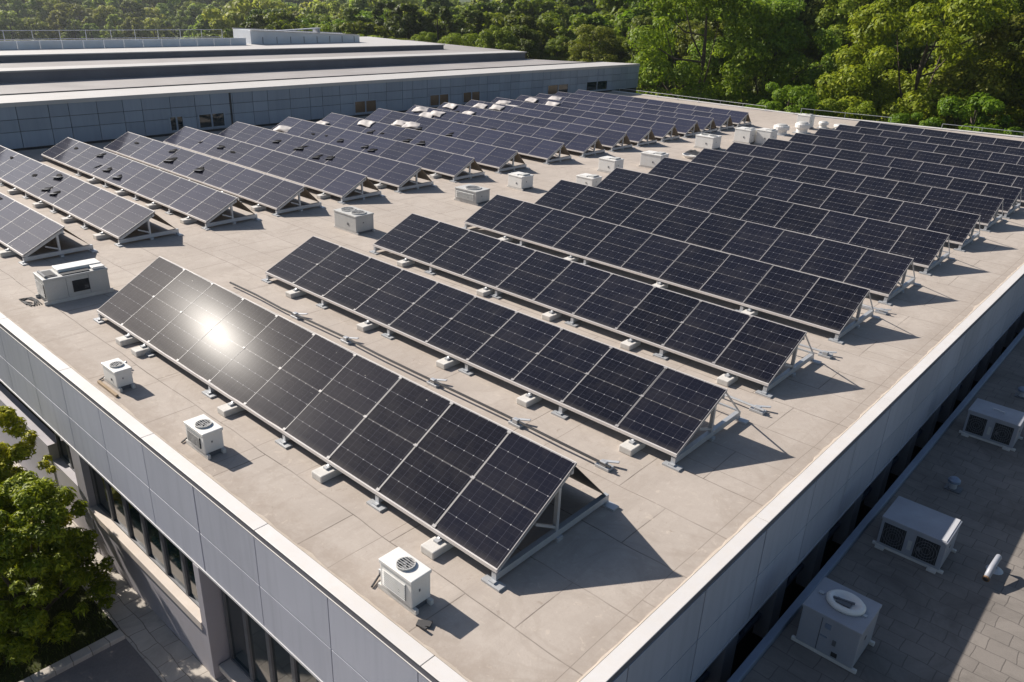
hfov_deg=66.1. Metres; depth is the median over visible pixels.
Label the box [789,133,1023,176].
solar panel row
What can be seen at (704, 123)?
solar panel row
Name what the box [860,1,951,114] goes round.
forest tree
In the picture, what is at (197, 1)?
forest tree
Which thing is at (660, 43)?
broadleaf tree
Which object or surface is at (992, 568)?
elbow pipe
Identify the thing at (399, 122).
crumpled sheet
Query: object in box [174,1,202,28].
forest tree
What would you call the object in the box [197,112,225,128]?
window
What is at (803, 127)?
roof fan
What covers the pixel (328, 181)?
solar panel row
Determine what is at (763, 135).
condenser unit
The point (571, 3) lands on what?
forest tree
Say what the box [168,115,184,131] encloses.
window
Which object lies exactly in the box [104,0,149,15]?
forest tree
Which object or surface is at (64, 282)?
rooftop unit
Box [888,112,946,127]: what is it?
leafy shrub
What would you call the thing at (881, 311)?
cable conduit
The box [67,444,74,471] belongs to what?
blue window
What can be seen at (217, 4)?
forest tree
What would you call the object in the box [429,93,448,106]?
window
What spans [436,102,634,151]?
solar panel row
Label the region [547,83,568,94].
window
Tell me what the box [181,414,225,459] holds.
condenser unit
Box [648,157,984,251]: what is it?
solar panel row
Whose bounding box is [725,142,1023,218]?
solar panel row
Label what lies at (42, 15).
forest tree
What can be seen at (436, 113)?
crumpled sheet
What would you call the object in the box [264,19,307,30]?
forest tree
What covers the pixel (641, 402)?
solar panel row
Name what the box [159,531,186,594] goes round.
ribbon window
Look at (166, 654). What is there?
walkway
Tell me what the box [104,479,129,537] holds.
ribbon window
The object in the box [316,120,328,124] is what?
crumpled sheet
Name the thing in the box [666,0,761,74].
forest tree
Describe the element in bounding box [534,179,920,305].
solar panel row
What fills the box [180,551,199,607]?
ribbon window
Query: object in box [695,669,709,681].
side window
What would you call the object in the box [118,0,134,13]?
forest tree
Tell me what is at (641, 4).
forest tree
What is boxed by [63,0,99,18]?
forest tree
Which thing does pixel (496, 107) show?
crumpled sheet
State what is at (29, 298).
coiled hose
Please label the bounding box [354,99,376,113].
window
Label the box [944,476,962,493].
roof vent
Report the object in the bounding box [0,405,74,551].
leafy bush
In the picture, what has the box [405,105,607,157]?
solar panel row
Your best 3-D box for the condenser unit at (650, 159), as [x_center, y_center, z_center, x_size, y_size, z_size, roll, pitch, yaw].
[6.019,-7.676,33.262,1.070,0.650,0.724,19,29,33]
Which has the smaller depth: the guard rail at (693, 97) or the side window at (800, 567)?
the side window at (800, 567)
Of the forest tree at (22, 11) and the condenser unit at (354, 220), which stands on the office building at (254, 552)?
the condenser unit at (354, 220)
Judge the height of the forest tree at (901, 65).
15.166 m
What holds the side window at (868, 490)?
in the office building at (254, 552)
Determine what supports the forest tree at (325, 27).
on the ground at (174, 33)
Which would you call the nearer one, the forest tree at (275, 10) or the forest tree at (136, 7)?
the forest tree at (275, 10)
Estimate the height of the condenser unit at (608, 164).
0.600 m
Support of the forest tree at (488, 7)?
on the ground at (174, 33)
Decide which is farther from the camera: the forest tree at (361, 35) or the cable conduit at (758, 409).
the forest tree at (361, 35)
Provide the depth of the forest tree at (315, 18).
133.26 m
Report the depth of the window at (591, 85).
57.83 m
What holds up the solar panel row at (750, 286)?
on the office building at (254, 552)
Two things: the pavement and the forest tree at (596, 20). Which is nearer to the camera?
the pavement
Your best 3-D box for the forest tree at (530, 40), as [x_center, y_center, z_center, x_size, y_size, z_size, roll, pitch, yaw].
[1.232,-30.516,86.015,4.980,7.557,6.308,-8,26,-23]
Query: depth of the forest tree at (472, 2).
169.26 m
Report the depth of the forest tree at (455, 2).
184.18 m
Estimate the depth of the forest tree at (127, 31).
231.14 m
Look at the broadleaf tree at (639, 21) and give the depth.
76.94 m
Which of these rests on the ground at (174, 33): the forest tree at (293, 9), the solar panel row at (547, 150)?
the forest tree at (293, 9)
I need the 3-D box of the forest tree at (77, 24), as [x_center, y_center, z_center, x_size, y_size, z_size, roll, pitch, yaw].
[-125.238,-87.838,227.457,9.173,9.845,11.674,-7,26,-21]
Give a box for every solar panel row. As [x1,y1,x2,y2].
[0,145,182,246]
[0,192,97,265]
[39,137,261,230]
[93,256,618,592]
[104,132,325,216]
[163,126,384,203]
[218,122,436,192]
[261,236,749,471]
[271,117,487,182]
[322,113,529,173]
[365,108,574,164]
[369,213,821,397]
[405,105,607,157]
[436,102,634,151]
[462,194,879,344]
[465,100,659,146]
[490,97,681,142]
[516,95,700,137]
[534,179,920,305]
[536,93,719,132]
[555,91,734,131]
[574,90,752,127]
[596,167,954,275]
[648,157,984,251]
[691,148,1006,231]
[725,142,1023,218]
[762,138,1023,201]
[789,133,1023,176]
[814,128,1023,165]
[835,124,1023,155]
[855,120,1023,148]
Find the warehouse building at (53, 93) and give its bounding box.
[0,37,639,150]
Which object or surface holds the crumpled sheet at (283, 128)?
on the solar panel row at (454, 165)
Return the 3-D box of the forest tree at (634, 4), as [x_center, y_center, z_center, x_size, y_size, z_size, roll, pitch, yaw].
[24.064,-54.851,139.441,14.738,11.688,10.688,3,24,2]
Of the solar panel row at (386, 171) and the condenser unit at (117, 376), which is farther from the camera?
the solar panel row at (386, 171)
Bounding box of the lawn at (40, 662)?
[0,565,117,681]
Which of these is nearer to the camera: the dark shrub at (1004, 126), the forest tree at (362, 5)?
the dark shrub at (1004, 126)
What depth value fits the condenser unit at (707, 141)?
37.77 m
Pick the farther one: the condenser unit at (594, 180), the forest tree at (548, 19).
the forest tree at (548, 19)
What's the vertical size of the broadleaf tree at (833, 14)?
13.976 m
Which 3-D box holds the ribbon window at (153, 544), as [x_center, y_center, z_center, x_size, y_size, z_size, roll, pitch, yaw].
[-6.195,3.405,13.623,0.714,1.190,0.070,22,31,37]
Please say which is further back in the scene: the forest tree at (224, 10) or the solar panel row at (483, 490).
the forest tree at (224, 10)
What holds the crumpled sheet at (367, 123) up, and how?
on the solar panel row at (499, 158)
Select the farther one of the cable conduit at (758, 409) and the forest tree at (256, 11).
the forest tree at (256, 11)
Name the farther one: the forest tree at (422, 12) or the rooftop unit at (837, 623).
the forest tree at (422, 12)
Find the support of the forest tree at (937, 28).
on the ground at (174, 33)
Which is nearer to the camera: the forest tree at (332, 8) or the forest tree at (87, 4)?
the forest tree at (332, 8)
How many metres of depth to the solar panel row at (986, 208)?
28.83 m
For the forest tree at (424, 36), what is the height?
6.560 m
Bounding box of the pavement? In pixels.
[45,639,161,681]
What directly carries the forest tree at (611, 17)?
on the ground at (174, 33)
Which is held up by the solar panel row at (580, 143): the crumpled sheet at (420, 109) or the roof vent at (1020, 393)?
the crumpled sheet at (420, 109)
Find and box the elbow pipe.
[982,554,1002,581]
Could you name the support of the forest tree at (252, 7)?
on the ground at (174, 33)
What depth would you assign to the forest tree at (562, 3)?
167.17 m
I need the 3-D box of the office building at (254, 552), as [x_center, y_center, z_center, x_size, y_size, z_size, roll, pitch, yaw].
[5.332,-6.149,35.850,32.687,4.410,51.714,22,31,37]
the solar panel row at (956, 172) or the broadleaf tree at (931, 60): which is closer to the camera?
the solar panel row at (956, 172)
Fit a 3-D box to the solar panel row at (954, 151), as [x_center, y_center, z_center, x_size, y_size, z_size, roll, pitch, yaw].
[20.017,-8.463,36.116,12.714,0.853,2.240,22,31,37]
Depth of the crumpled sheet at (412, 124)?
38.46 m
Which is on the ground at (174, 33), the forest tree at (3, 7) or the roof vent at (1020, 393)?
the forest tree at (3, 7)
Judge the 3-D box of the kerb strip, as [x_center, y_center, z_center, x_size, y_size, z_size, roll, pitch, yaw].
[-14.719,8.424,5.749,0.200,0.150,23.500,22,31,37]
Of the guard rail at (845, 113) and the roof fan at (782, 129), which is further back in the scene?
the guard rail at (845, 113)
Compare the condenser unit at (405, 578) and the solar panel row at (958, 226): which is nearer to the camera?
the condenser unit at (405, 578)
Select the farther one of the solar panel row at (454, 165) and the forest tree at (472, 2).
the forest tree at (472, 2)
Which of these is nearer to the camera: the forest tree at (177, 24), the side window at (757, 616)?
the side window at (757, 616)
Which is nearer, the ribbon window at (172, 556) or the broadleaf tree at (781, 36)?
the ribbon window at (172, 556)
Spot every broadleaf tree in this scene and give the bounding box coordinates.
[558,24,622,62]
[620,15,674,95]
[626,0,797,106]
[687,0,843,112]
[743,0,836,103]
[787,0,903,102]
[814,0,1023,128]
[902,0,1023,124]
[925,0,1023,118]
[927,12,1023,128]
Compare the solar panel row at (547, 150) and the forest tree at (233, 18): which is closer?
the solar panel row at (547, 150)
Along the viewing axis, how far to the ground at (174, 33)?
272.51 m
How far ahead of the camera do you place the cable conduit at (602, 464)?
13.94 m
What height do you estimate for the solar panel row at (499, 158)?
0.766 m
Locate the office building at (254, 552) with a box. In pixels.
[0,90,1023,681]
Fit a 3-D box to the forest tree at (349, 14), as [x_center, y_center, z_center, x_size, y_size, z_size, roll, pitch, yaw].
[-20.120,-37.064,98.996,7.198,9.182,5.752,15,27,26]
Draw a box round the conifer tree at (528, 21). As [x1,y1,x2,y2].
[518,15,542,59]
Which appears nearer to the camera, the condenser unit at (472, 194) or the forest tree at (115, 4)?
the condenser unit at (472, 194)
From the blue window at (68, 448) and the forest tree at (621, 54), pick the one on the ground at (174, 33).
the forest tree at (621, 54)
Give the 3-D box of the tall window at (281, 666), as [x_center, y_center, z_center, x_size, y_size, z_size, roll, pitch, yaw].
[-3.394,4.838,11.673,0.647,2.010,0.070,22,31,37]
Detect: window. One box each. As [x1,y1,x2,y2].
[54,432,71,468]
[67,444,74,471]
[88,464,112,520]
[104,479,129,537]
[122,496,147,555]
[140,513,166,574]
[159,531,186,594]
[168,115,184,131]
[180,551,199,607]
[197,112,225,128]
[221,590,251,680]
[243,610,271,681]
[266,632,293,681]
[292,656,317,681]
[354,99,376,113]
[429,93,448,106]
[462,91,479,103]
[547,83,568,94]
[586,80,607,90]
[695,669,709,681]
[737,610,760,643]
[786,562,803,587]
[827,520,840,540]
[861,485,871,501]
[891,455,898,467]
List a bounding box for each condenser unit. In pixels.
[99,358,135,392]
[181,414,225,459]
[333,206,374,234]
[371,547,433,615]
[454,184,489,205]
[507,172,533,190]
[576,173,601,186]
[597,156,623,172]
[639,150,668,168]
[693,133,721,149]
[732,127,756,143]
[754,128,777,144]
[794,113,815,129]
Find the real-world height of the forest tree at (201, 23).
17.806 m
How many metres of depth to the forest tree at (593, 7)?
132.51 m
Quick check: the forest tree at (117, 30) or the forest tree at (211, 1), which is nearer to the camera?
the forest tree at (117, 30)
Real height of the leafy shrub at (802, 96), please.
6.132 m
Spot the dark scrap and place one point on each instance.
(423, 624)
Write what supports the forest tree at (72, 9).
on the ground at (174, 33)
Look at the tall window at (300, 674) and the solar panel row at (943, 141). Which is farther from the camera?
the solar panel row at (943, 141)
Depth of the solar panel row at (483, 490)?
11.74 m
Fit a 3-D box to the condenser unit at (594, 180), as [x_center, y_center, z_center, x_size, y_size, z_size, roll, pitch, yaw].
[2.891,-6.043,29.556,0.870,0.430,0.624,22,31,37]
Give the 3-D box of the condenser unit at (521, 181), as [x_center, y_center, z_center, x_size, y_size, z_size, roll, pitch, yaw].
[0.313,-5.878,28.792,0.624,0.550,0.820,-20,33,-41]
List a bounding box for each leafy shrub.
[745,82,820,113]
[809,98,885,121]
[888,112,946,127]
[917,92,1023,135]
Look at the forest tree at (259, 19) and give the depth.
113.39 m
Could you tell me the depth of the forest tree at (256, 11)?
123.99 m
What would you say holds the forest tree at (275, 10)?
on the ground at (174, 33)
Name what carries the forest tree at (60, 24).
on the ground at (174, 33)
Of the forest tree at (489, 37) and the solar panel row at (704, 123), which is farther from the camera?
the forest tree at (489, 37)
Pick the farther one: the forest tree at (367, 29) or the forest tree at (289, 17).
the forest tree at (289, 17)
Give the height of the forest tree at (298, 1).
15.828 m
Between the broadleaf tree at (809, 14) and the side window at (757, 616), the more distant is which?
the broadleaf tree at (809, 14)
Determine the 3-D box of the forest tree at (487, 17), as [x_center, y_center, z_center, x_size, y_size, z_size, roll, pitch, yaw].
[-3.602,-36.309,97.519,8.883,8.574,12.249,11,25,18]
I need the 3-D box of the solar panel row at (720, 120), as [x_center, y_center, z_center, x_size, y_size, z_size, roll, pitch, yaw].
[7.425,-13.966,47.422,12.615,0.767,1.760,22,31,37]
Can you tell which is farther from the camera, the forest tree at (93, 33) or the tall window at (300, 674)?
the forest tree at (93, 33)
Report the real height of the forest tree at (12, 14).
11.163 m
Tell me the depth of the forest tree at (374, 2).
166.24 m
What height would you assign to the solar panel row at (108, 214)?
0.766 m
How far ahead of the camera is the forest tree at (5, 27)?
220.12 m
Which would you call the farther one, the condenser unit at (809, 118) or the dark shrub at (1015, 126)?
the dark shrub at (1015, 126)
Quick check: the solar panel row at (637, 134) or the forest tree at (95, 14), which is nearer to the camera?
the solar panel row at (637, 134)
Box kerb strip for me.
[19,629,125,681]
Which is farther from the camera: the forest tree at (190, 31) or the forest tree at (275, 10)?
the forest tree at (190, 31)
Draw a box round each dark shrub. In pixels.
[991,122,1023,135]
[1003,123,1023,135]
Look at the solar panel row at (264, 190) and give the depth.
26.97 m
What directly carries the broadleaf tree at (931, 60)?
on the ground at (174, 33)
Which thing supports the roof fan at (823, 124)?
on the office building at (254, 552)
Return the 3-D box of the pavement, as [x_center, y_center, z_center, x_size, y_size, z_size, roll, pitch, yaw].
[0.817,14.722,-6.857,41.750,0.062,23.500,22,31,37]
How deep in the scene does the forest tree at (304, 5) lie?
239.64 m
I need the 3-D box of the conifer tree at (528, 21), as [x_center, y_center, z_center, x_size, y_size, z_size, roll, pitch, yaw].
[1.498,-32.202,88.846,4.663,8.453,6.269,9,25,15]
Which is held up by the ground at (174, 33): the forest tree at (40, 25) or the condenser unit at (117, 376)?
the forest tree at (40, 25)
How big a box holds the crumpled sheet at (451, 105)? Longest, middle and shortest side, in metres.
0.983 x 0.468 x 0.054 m
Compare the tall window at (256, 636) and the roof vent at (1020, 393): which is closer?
the tall window at (256, 636)
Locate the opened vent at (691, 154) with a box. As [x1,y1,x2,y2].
[682,150,699,158]
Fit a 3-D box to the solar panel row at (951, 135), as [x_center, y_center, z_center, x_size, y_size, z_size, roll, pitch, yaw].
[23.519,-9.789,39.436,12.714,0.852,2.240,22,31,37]
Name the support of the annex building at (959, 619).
on the ground at (174, 33)
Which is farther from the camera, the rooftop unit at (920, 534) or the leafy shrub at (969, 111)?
the leafy shrub at (969, 111)
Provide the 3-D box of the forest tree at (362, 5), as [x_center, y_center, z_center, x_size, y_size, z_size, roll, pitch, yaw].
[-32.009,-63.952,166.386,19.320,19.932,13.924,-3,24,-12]
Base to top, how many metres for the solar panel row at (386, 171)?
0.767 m
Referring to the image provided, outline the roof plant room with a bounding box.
[232,28,359,43]
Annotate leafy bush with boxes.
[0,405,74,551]
[0,470,116,665]
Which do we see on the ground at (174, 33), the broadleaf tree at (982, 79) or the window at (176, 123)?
the broadleaf tree at (982, 79)
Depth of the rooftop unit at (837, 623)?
10.87 m
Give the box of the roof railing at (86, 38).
[0,29,222,40]
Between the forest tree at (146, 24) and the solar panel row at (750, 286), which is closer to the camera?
the solar panel row at (750, 286)
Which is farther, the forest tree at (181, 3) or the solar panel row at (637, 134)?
the forest tree at (181, 3)
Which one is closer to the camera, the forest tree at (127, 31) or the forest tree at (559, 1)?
the forest tree at (559, 1)
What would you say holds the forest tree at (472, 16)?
on the ground at (174, 33)
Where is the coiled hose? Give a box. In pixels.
[19,297,41,305]
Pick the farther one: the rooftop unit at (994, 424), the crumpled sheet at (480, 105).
the crumpled sheet at (480, 105)
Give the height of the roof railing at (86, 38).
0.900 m
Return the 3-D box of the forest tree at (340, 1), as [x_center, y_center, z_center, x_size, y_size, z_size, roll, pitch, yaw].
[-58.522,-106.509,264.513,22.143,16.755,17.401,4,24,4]
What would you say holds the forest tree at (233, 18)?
on the ground at (174, 33)
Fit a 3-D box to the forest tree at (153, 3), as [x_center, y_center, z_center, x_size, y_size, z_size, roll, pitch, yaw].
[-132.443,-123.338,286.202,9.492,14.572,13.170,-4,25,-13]
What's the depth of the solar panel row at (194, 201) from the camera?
25.35 m
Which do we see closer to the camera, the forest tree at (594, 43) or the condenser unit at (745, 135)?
the condenser unit at (745, 135)
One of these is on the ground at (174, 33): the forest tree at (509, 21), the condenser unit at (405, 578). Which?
the forest tree at (509, 21)
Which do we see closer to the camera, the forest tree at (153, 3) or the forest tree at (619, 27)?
the forest tree at (619, 27)
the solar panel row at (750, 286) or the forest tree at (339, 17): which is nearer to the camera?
the solar panel row at (750, 286)
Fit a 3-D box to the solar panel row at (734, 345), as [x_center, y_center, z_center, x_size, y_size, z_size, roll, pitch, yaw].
[1.142,-1.346,18.285,11.580,0.854,2.400,22,31,37]
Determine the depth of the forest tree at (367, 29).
92.49 m
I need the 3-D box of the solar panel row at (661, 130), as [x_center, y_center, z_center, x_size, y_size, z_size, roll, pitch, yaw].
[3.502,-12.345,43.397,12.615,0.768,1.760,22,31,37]
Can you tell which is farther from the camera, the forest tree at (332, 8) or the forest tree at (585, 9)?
the forest tree at (332, 8)
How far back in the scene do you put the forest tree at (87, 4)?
250.15 m
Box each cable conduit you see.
[229,282,619,471]
[725,394,770,414]
[799,344,836,358]
[862,304,890,314]
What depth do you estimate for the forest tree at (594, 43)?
82.23 m
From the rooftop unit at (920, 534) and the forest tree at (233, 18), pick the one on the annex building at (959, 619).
the rooftop unit at (920, 534)
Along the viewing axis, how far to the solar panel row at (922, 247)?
24.25 m
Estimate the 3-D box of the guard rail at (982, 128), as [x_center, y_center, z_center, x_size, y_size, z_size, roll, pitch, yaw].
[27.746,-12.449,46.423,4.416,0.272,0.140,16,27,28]
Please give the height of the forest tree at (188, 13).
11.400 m
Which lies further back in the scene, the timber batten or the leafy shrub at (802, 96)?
the leafy shrub at (802, 96)
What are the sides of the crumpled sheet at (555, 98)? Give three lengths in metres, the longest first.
0.984 x 0.469 x 0.101 m
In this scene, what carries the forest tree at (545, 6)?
on the ground at (174, 33)
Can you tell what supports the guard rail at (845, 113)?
on the office building at (254, 552)
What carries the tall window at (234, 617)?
in the office building at (254, 552)
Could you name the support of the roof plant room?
on the warehouse building at (53, 93)
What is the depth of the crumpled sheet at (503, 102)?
46.28 m
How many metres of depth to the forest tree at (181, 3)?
288.50 m
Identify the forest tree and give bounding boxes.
[0,0,21,26]
[0,10,36,40]
[0,25,9,40]
[5,0,61,16]
[6,0,47,31]
[12,17,57,40]
[35,0,73,31]
[46,2,97,39]
[46,10,74,39]
[54,0,83,17]
[60,19,91,39]
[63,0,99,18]
[80,23,102,39]
[82,0,117,26]
[86,5,123,35]
[100,14,126,39]
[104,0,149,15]
[115,0,146,32]
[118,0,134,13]
[121,17,147,38]
[138,17,175,38]
[139,7,173,38]
[142,0,159,14]
[149,0,188,6]
[156,0,180,31]
[157,15,191,38]
[162,0,207,8]
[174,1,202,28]
[177,3,219,34]
[181,13,232,38]
[183,25,198,36]
[194,33,225,37]
[198,0,231,13]
[199,29,228,36]
[201,0,290,37]
[209,1,227,12]
[219,3,255,34]
[232,13,267,37]
[241,0,258,21]
[244,9,272,27]
[258,10,309,28]
[263,0,299,11]
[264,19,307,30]
[266,8,286,14]
[283,0,303,4]
[283,2,298,7]
[295,16,330,25]
[297,0,341,29]
[298,23,332,32]
[299,2,319,12]
[305,13,343,31]
[320,0,347,3]
[330,0,390,27]
[331,7,373,33]
[332,10,386,32]
[332,14,343,21]
[339,0,420,13]
[339,21,394,37]
[359,34,382,37]
[370,1,402,33]
[384,3,422,38]
[386,9,442,37]
[411,31,437,42]
[416,5,461,42]
[418,0,461,10]
[420,0,458,19]
[437,33,481,46]
[438,9,491,44]
[439,1,516,46]
[457,11,515,49]
[469,0,500,6]
[475,25,517,50]
[490,13,567,58]
[495,0,537,18]
[506,25,542,59]
[512,0,561,19]
[514,0,586,29]
[537,10,586,56]
[541,35,570,59]
[548,13,612,58]
[553,0,584,19]
[559,0,601,10]
[563,34,624,61]
[568,6,591,25]
[568,13,615,48]
[578,0,600,12]
[592,0,693,58]
[611,13,663,94]
[615,0,708,61]
[617,40,658,88]
[629,2,638,8]
[642,41,664,90]
[662,15,753,94]
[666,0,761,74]
[668,0,862,101]
[859,0,913,101]
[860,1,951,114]
[904,13,1014,123]
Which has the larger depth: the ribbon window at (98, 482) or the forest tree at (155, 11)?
the forest tree at (155, 11)
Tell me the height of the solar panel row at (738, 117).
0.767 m
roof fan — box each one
[773,123,789,135]
[792,121,809,133]
[817,121,828,128]
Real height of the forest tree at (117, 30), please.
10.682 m
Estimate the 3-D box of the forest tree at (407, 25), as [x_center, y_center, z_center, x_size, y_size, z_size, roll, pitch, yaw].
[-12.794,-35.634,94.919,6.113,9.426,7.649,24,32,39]
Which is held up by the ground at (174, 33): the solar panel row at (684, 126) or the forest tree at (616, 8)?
the forest tree at (616, 8)
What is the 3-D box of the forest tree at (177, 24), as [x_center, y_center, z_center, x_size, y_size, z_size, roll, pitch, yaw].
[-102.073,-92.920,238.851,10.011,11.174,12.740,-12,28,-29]
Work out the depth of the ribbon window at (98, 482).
15.04 m
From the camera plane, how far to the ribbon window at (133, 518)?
14.17 m
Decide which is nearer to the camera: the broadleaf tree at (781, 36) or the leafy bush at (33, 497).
the leafy bush at (33, 497)
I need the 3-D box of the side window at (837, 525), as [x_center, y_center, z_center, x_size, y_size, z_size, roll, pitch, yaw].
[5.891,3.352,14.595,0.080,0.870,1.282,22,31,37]
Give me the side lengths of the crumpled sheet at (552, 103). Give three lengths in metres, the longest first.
0.984 x 0.470 x 0.061 m
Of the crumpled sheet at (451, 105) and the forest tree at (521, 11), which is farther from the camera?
the forest tree at (521, 11)
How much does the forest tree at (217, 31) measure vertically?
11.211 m
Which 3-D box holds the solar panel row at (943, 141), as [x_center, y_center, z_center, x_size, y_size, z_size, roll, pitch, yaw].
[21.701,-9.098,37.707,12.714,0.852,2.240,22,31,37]
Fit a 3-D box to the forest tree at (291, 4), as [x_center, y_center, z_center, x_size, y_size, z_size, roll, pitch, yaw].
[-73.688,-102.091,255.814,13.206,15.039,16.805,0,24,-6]
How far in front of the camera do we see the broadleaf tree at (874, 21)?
55.20 m
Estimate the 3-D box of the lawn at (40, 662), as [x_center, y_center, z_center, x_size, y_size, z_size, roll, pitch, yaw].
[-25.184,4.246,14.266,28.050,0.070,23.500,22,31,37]
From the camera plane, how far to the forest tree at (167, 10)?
267.00 m
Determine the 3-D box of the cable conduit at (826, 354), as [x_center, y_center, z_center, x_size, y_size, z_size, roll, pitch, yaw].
[6.008,0.067,16.469,1.520,0.120,0.265,22,31,37]
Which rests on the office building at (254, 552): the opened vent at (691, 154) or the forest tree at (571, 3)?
the opened vent at (691, 154)
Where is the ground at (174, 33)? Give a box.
[10,0,881,119]
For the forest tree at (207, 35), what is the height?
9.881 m
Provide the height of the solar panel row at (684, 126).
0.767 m
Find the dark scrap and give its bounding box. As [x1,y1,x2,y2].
[416,619,432,629]
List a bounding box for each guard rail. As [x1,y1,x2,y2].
[618,88,765,110]
[799,108,891,122]
[941,124,1023,136]
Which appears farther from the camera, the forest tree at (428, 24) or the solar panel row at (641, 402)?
the forest tree at (428, 24)
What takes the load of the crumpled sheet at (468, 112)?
on the solar panel row at (612, 139)
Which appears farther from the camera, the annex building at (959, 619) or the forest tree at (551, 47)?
the forest tree at (551, 47)
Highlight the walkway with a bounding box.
[13,462,229,681]
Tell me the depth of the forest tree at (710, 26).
76.46 m
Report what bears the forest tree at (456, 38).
on the ground at (174, 33)
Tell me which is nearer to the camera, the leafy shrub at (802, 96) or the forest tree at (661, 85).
the leafy shrub at (802, 96)
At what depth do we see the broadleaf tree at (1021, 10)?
67.12 m
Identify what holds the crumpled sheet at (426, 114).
on the solar panel row at (580, 143)
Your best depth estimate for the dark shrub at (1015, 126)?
53.13 m
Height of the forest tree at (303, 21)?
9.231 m
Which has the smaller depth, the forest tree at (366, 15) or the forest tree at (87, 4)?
the forest tree at (366, 15)
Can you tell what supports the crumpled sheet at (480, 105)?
on the solar panel row at (637, 134)
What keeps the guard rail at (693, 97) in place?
on the office building at (254, 552)
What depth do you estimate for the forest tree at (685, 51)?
79.22 m
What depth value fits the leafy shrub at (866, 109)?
53.32 m
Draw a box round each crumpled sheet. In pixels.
[273,125,290,132]
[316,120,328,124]
[357,120,374,126]
[391,120,405,125]
[402,122,419,127]
[412,106,427,111]
[419,112,432,117]
[430,110,445,116]
[443,103,456,108]
[462,111,474,114]
[473,103,486,108]
[489,104,504,109]
[496,100,510,104]
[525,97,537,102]
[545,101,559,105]
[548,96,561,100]
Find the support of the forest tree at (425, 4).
on the ground at (174, 33)
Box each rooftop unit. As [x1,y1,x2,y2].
[33,258,113,305]
[791,577,881,673]
[872,496,962,573]
[959,398,1023,451]
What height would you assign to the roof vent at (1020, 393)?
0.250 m
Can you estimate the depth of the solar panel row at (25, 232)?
20.11 m
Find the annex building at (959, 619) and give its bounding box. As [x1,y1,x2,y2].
[727,328,1023,681]
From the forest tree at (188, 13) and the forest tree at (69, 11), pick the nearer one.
the forest tree at (69, 11)
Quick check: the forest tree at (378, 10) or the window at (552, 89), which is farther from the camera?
the forest tree at (378, 10)
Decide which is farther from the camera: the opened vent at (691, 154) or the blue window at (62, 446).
the opened vent at (691, 154)
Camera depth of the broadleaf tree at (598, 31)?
80.30 m
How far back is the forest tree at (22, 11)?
246.33 m
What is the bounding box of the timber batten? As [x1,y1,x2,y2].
[97,380,118,396]
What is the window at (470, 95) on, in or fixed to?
in the warehouse building at (53, 93)
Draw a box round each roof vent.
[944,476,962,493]
[1014,386,1023,398]
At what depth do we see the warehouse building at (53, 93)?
42.50 m

